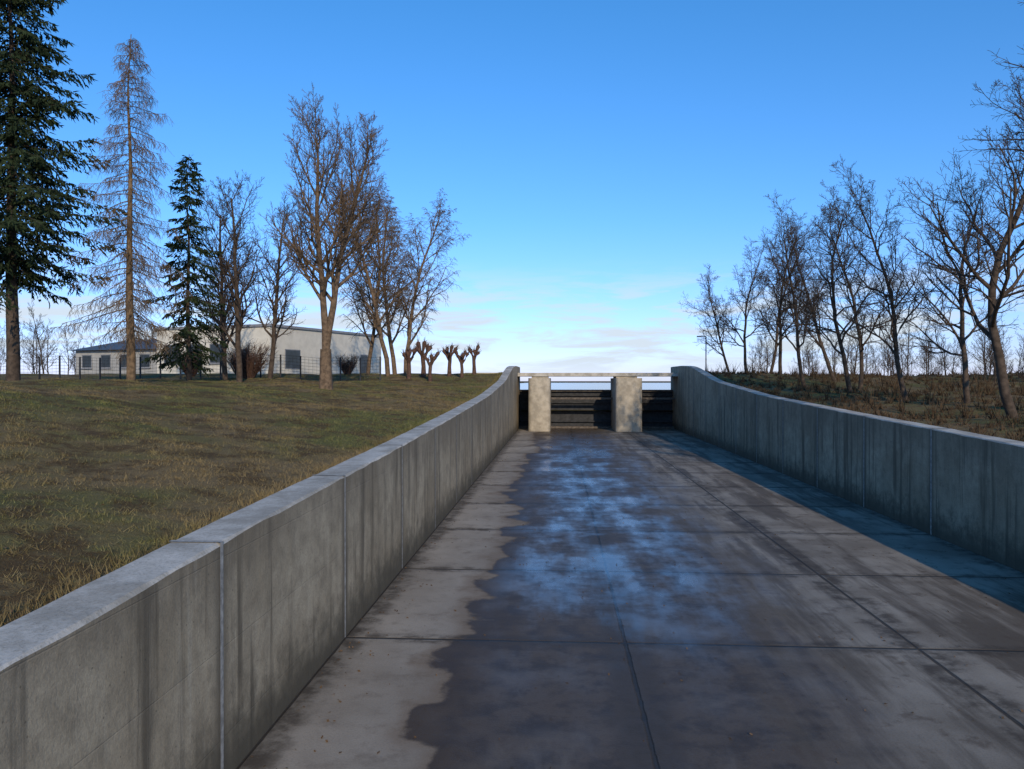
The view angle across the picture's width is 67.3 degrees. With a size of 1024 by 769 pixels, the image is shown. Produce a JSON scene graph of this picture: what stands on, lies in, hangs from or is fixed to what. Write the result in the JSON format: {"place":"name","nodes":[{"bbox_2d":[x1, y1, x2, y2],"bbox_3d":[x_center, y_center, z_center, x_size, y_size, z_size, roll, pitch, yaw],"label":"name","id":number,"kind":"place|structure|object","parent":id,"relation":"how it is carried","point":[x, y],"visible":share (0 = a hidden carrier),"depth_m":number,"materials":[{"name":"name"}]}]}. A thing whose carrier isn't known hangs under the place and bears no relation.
{"place":"outdoors","nodes":[
{"label":"outdoors","id":0,"kind":"place"},
{"bbox_2d":[0,373,1023,626],"bbox_3d":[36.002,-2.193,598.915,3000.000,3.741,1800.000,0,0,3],"label":"ground","id":1,"kind":"structure","parent":0,"point":[96,431],"depth_m":14.18,"materials":[{"name":"green plant"}]},
{"bbox_2d":[0,0,126,380],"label":"spruce tree","id":2,"kind":"object","parent":1,"relation":"on","point":[17,265],"visible":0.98,"depth_m":30.56,"materials":[{"name":"green plant"}]},
{"bbox_2d":[76,349,156,373],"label":"wing walls","id":3,"kind":"structure","parent":1,"relation":"on","point":[95,354],"depth_m":76.10,"materials":[{"name":"white paint"}]},
{"bbox_2d":[82,355,90,366],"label":"wing window glass","id":4,"kind":"object","parent":3,"relation":"in","point":[88,357],"visible":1,"depth_m":77.31,"materials":[{"name":"grey glass"}]},
{"bbox_2d":[101,354,110,367],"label":"wing window frame","id":5,"kind":"object","parent":3,"relation":"attached to","point":[110,360],"visible":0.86,"depth_m":76.13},
{"bbox_2d":[101,355,109,366],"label":"wing window glass","id":6,"kind":"object","parent":5,"relation":"in","point":[106,357],"visible":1,"depth_m":76.33,"materials":[{"name":"grey glass"}]},
{"bbox_2d":[69,339,156,350],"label":"wing roof","id":7,"kind":"structure","parent":3,"relation":"on","point":[111,347],"depth_m":77.69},
{"bbox_2d":[120,355,126,366],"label":"wing window glass","id":8,"kind":"object","parent":3,"relation":"in","point":[123,363],"visible":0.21,"depth_m":75.42,"materials":[{"name":"grey glass"}]},
{"bbox_2d":[140,354,148,366],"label":"wing window glass","id":9,"kind":"object","parent":3,"relation":"in","point":[143,364],"visible":0.57,"depth_m":74.39,"materials":[{"name":"grey glass"}]},
{"bbox_2d":[45,38,192,380],"bbox_3d":[-15.634,-7.123,31.253,4.630,14.411,4.984,0,0,13],"label":"larch tree","id":10,"kind":"object","parent":1,"relation":"on","point":[130,337],"visible":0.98,"depth_m":31.31,"materials":[{"name":"brown plant"}]},
{"bbox_2d":[140,154,228,380],"bbox_3d":[-16.491,-5.890,39.293,3.765,11.844,4.618,0,0,30],"label":"spruce tree","id":11,"kind":"object","parent":1,"relation":"on","point":[187,335],"visible":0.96,"depth_m":39.23,"materials":[{"name":"green plant"}]},
{"bbox_2d":[0,355,380,380],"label":"wire fence","id":12,"kind":"object","parent":1,"relation":"on","point":[39,369],"visible":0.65,"depth_m":48.41,"materials":[{"name":"metal"}]},
{"bbox_2d":[174,348,212,376],"bbox_3d":[-22.343,-1.609,53.414,2.856,2.189,2.936,0,0,44],"label":"bare shrub","id":13,"kind":"object","parent":1,"relation":"on","point":[195,371],"visible":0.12,"depth_m":53.20,"materials":[{"name":"brown plant"}]},
{"bbox_2d":[200,258,243,352],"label":"bare deciduous tree","id":14,"kind":"object","parent":1,"relation":"on","point":[218,335],"visible":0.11,"depth_m":56.66,"materials":[{"name":"brown plant"}]},
{"bbox_2d":[184,185,263,380],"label":"bare deciduous tree","id":15,"kind":"object","parent":1,"relation":"on","point":[224,360],"visible":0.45,"depth_m":45.41,"materials":[{"name":"brown plant"}]},
{"bbox_2d":[172,170,277,381],"bbox_3d":[-16.004,-6.196,43.470,5.731,12.601,4.990,0,0,36],"label":"bare deciduous tree","id":16,"kind":"object","parent":1,"relation":"on","point":[240,313],"visible":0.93,"depth_m":43.55,"materials":[{"name":"brown plant"}]},
{"bbox_2d":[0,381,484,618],"bbox_3d":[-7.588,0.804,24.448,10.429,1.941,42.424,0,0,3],"label":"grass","id":17,"kind":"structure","parent":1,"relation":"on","point":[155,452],"depth_m":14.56,"materials":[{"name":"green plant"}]},
{"bbox_2d":[226,347,259,373],"bbox_3d":[-17.972,-1.479,51.178,2.856,2.189,2.935,0,0,-21],"label":"bare shrub","id":18,"kind":"object","parent":1,"relation":"on","point":[231,363],"visible":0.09,"depth_m":50.81,"materials":[{"name":"brown plant"}]},
{"bbox_2d":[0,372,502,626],"bbox_3d":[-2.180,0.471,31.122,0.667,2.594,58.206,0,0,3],"label":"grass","id":19,"kind":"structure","parent":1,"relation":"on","point":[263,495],"depth_m":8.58,"materials":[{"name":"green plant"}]},
{"bbox_2d":[227,339,278,378],"bbox_3d":[-16.167,-1.608,47.353,3.425,2.554,3.332,0,0,3],"label":"bare shrub","id":20,"kind":"object","parent":1,"relation":"on","point":[250,369],"visible":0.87,"depth_m":47.07,"materials":[{"name":"brown plant"}]},
{"bbox_2d":[229,191,306,378],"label":"bare deciduous tree","id":21,"kind":"object","parent":1,"relation":"on","point":[278,275],"visible":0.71,"depth_m":46.96,"materials":[{"name":"brown plant"}]},
{"bbox_2d":[157,326,380,373],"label":"building","id":22,"kind":"structure","parent":1,"relation":"on","point":[308,343],"depth_m":70.73,"materials":[{"name":"white paint"}]},
{"bbox_2d":[164,345,178,362],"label":"window glass","id":23,"kind":"object","parent":22,"relation":"in","point":[170,354],"visible":0.29,"depth_m":70.56,"materials":[{"name":"grey glass"}]},
{"bbox_2d":[210,344,220,361],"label":"window glass","id":24,"kind":"object","parent":22,"relation":"in","point":[214,348],"visible":0.36,"depth_m":68.55,"materials":[{"name":"grey glass"}]},
{"bbox_2d":[155,324,378,336],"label":"roof parapet","id":25,"kind":"structure","parent":22,"relation":"on","point":[294,327],"depth_m":70.34,"materials":[{"name":"metal"}]},
{"bbox_2d":[285,349,300,368],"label":"side window frame","id":26,"kind":"object","parent":22,"relation":"attached to","point":[285,357],"visible":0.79,"depth_m":68.60,"materials":[{"name":"metal"}]},
{"bbox_2d":[286,350,299,367],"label":"side window glass","id":27,"kind":"object","parent":26,"relation":"attached to","point":[295,360],"visible":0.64,"depth_m":69.18,"materials":[{"name":"grey glass"}]},
{"bbox_2d":[257,81,396,389],"bbox_3d":[-8.509,-6.610,35.831,6.321,14.119,6.819,0,0,-40],"label":"bare deciduous tree","id":28,"kind":"object","parent":1,"relation":"on","point":[342,233],"visible":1,"depth_m":35.50,"materials":[{"name":"brown plant"}]},
{"bbox_2d":[333,353,359,374],"bbox_3d":[-11.727,-1.505,54.809,2.221,1.703,2.283,0,0,36],"label":"bare shrub","id":29,"kind":"object","parent":1,"relation":"on","point":[347,368],"visible":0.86,"depth_m":54.56,"materials":[{"name":"brown plant"}]},
{"bbox_2d":[309,159,424,375],"bbox_3d":[-9.683,-7.647,52.100,6.174,14.620,6.328,0,0,45],"label":"birch tree","id":30,"kind":"object","parent":1,"relation":"on","point":[378,328],"visible":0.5,"depth_m":51.56,"materials":[{"name":"brown plant"}]},
{"bbox_2d":[334,173,417,373],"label":"birch tree","id":31,"kind":"object","parent":1,"relation":"on","point":[373,337],"visible":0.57,"depth_m":53.05,"materials":[{"name":"brown plant"}]},
{"bbox_2d":[348,182,431,374],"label":"birch tree","id":32,"kind":"object","parent":1,"relation":"on","point":[393,362],"visible":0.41,"depth_m":58.55,"materials":[{"name":"brown plant"}]},
{"bbox_2d":[401,346,419,378],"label":"pollard willow","id":33,"kind":"object","parent":1,"relation":"on","point":[406,355],"visible":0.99,"depth_m":50.38,"materials":[{"name":"brown plant"}]},
{"bbox_2d":[376,188,469,375],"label":"birch tree","id":34,"kind":"object","parent":1,"relation":"on","point":[412,318],"visible":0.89,"depth_m":55.40,"materials":[{"name":"brown plant"}]},
{"bbox_2d":[415,337,433,376],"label":"pollard willow","id":35,"kind":"object","parent":1,"relation":"on","point":[423,364],"visible":0.83,"depth_m":51.93,"materials":[{"name":"brown plant"}]},
{"bbox_2d":[421,349,441,381],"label":"pollard willow","id":36,"kind":"object","parent":1,"relation":"on","point":[432,359],"visible":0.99,"depth_m":49.27,"materials":[{"name":"brown plant"}]},
{"bbox_2d":[442,343,459,375],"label":"pollard willow","id":37,"kind":"object","parent":1,"relation":"on","point":[447,354],"visible":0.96,"depth_m":52.20,"materials":[{"name":"brown plant"}]},
{"bbox_2d":[454,348,470,377],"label":"pollard willow","id":38,"kind":"object","parent":1,"relation":"on","point":[460,357],"visible":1,"depth_m":51.00,"materials":[{"name":"brown plant"}]},
{"bbox_2d":[467,343,481,374],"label":"pollard willow","id":39,"kind":"object","parent":1,"relation":"on","point":[476,352],"visible":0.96,"depth_m":53.11,"materials":[{"name":"brown plant"}]},
{"bbox_2d":[0,299,1023,386],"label":"distant trees","id":40,"kind":"object","parent":1,"relation":"on","point":[990,356],"visible":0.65,"depth_m":58.94,"materials":[{"name":"brown plant"}]},
{"bbox_2d":[1,385,1023,768],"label":"fallen leaves","id":41,"kind":"object","parent":1,"relation":"on","point":[419,571],"visible":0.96,"depth_m":13.28,"materials":[{"name":"brown plant"}]},
{"bbox_2d":[697,336,706,369],"bbox_3d":[15.849,-2.392,64.154,0.840,3.330,0.200,0,0,3],"label":"street lamp","id":42,"kind":"object","parent":1,"relation":"on","point":[705,353],"visible":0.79,"depth_m":64.11,"materials":[{"name":"metal"}]},
{"bbox_2d":[677,265,735,371],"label":"bare deciduous tree","id":43,"kind":"object","parent":1,"relation":"on","point":[715,320],"visible":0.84,"depth_m":61.90,"materials":[{"name":"brown plant"}]},
{"bbox_2d":[697,239,787,372],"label":"bare deciduous tree","id":44,"kind":"object","parent":1,"relation":"on","point":[733,328],"visible":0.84,"depth_m":56.49,"materials":[{"name":"brown plant"}]},
{"bbox_2d":[728,189,826,386],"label":"bare deciduous tree","id":45,"kind":"object","parent":1,"relation":"on","point":[793,305],"visible":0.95,"depth_m":45.11,"materials":[{"name":"brown plant"}]},
{"bbox_2d":[747,228,821,372],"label":"bare deciduous tree","id":46,"kind":"object","parent":1,"relation":"on","point":[776,346],"visible":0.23,"depth_m":58.59,"materials":[{"name":"brown plant"}]},
{"bbox_2d":[745,207,827,374],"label":"bare deciduous tree","id":47,"kind":"object","parent":1,"relation":"on","point":[780,339],"visible":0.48,"depth_m":50.44,"materials":[{"name":"brown plant"}]},
{"bbox_2d":[761,214,836,380],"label":"bare deciduous tree","id":48,"kind":"object","parent":1,"relation":"on","point":[819,342],"visible":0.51,"depth_m":48.87,"materials":[{"name":"brown plant"}]},
{"bbox_2d":[671,366,1023,572],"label":"concrete wall","id":49,"kind":"structure","parent":1,"relation":"on","point":[963,489],"depth_m":23.06,"materials":[{"name":"grey concrete"}]},
{"bbox_2d":[787,176,929,391],"bbox_3d":[16.795,-4.694,38.361,6.435,10.596,5.582,0,0,-25],"label":"bare deciduous tree","id":50,"kind":"object","parent":1,"relation":"on","point":[840,341],"visible":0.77,"depth_m":38.41,"materials":[{"name":"brown plant"}]},
{"bbox_2d":[704,361,1023,441],"bbox_3d":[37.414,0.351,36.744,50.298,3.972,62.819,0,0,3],"label":"dry undergrowth","id":51,"kind":"object","parent":1,"relation":"on","point":[942,421],"visible":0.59,"depth_m":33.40,"materials":[{"name":"brown plant"}]},
{"bbox_2d":[805,202,926,388],"bbox_3d":[18.734,-4.949,42.146,4.892,10.862,7.708,0,0,-44],"label":"bare deciduous tree","id":52,"kind":"object","parent":1,"relation":"on","point":[859,340],"visible":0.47,"depth_m":42.59,"materials":[{"name":"brown plant"}]},
{"bbox_2d":[816,156,953,400],"bbox_3d":[16.724,-4.708,34.749,5.702,11.304,4.782,0,0,26],"label":"bare deciduous tree","id":53,"kind":"object","parent":1,"relation":"on","point":[890,282],"visible":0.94,"depth_m":34.39,"materials":[{"name":"brown plant"}]},
{"bbox_2d":[884,167,1023,403],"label":"bare deciduous tree","id":54,"kind":"object","parent":1,"relation":"on","point":[962,338],"visible":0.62,"depth_m":30.83,"materials":[{"name":"brown plant"}]},
{"bbox_2d":[894,64,1023,418],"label":"bare deciduous tree","id":55,"kind":"object","parent":1,"relation":"on","point":[992,333],"visible":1,"depth_m":23.55,"materials":[{"name":"brown plant"}]},
{"bbox_2d":[956,1,1023,180],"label":"bare deciduous tree","id":56,"kind":"object","parent":1,"relation":"on","point":[1017,132],"visible":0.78,"depth_m":27.61,"materials":[{"name":"brown plant"}]},
{"bbox_2d":[0,0,1023,380],"label":"sky","id":57,"kind":"structure","parent":0,"point":[593,157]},
{"bbox_2d":[520,383,670,389],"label":"water","id":58,"kind":"structure","parent":0,"point":[601,386],"depth_m":136.75,"materials":[{"name":"blue liquid"}]},
{"bbox_2d":[236,428,1023,768],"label":"spillway channel floor","id":59,"kind":"structure","parent":0,"point":[748,628],"depth_m":12.03,"materials":[{"name":"concrete"}]},
{"bbox_2d":[0,366,519,768],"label":"concrete wall","id":60,"kind":"structure","parent":59,"relation":"on","point":[214,644],"depth_m":7.83,"materials":[{"name":"grey concrete"}]},
{"bbox_2d":[479,372,728,431],"bbox_3d":[6.829,1.370,63.612,21.000,4.660,6.200,0,0,3],"label":"sluice gate weir","id":61,"kind":"object","parent":59,"relation":"on","point":[626,399],"visible":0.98,"depth_m":63.92,"materials":[{"name":"concrete"}]},
{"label":"side door frame","id":62,"kind":"object","parent":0,"visible":0},
{"bbox_2d":[361,355,367,373],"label":"side door glass","id":63,"kind":"object","parent":62,"relation":"attached to","point":[362,361],"visible":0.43,"depth_m":79.73,"materials":[{"name":"grey glass"}]}
]}

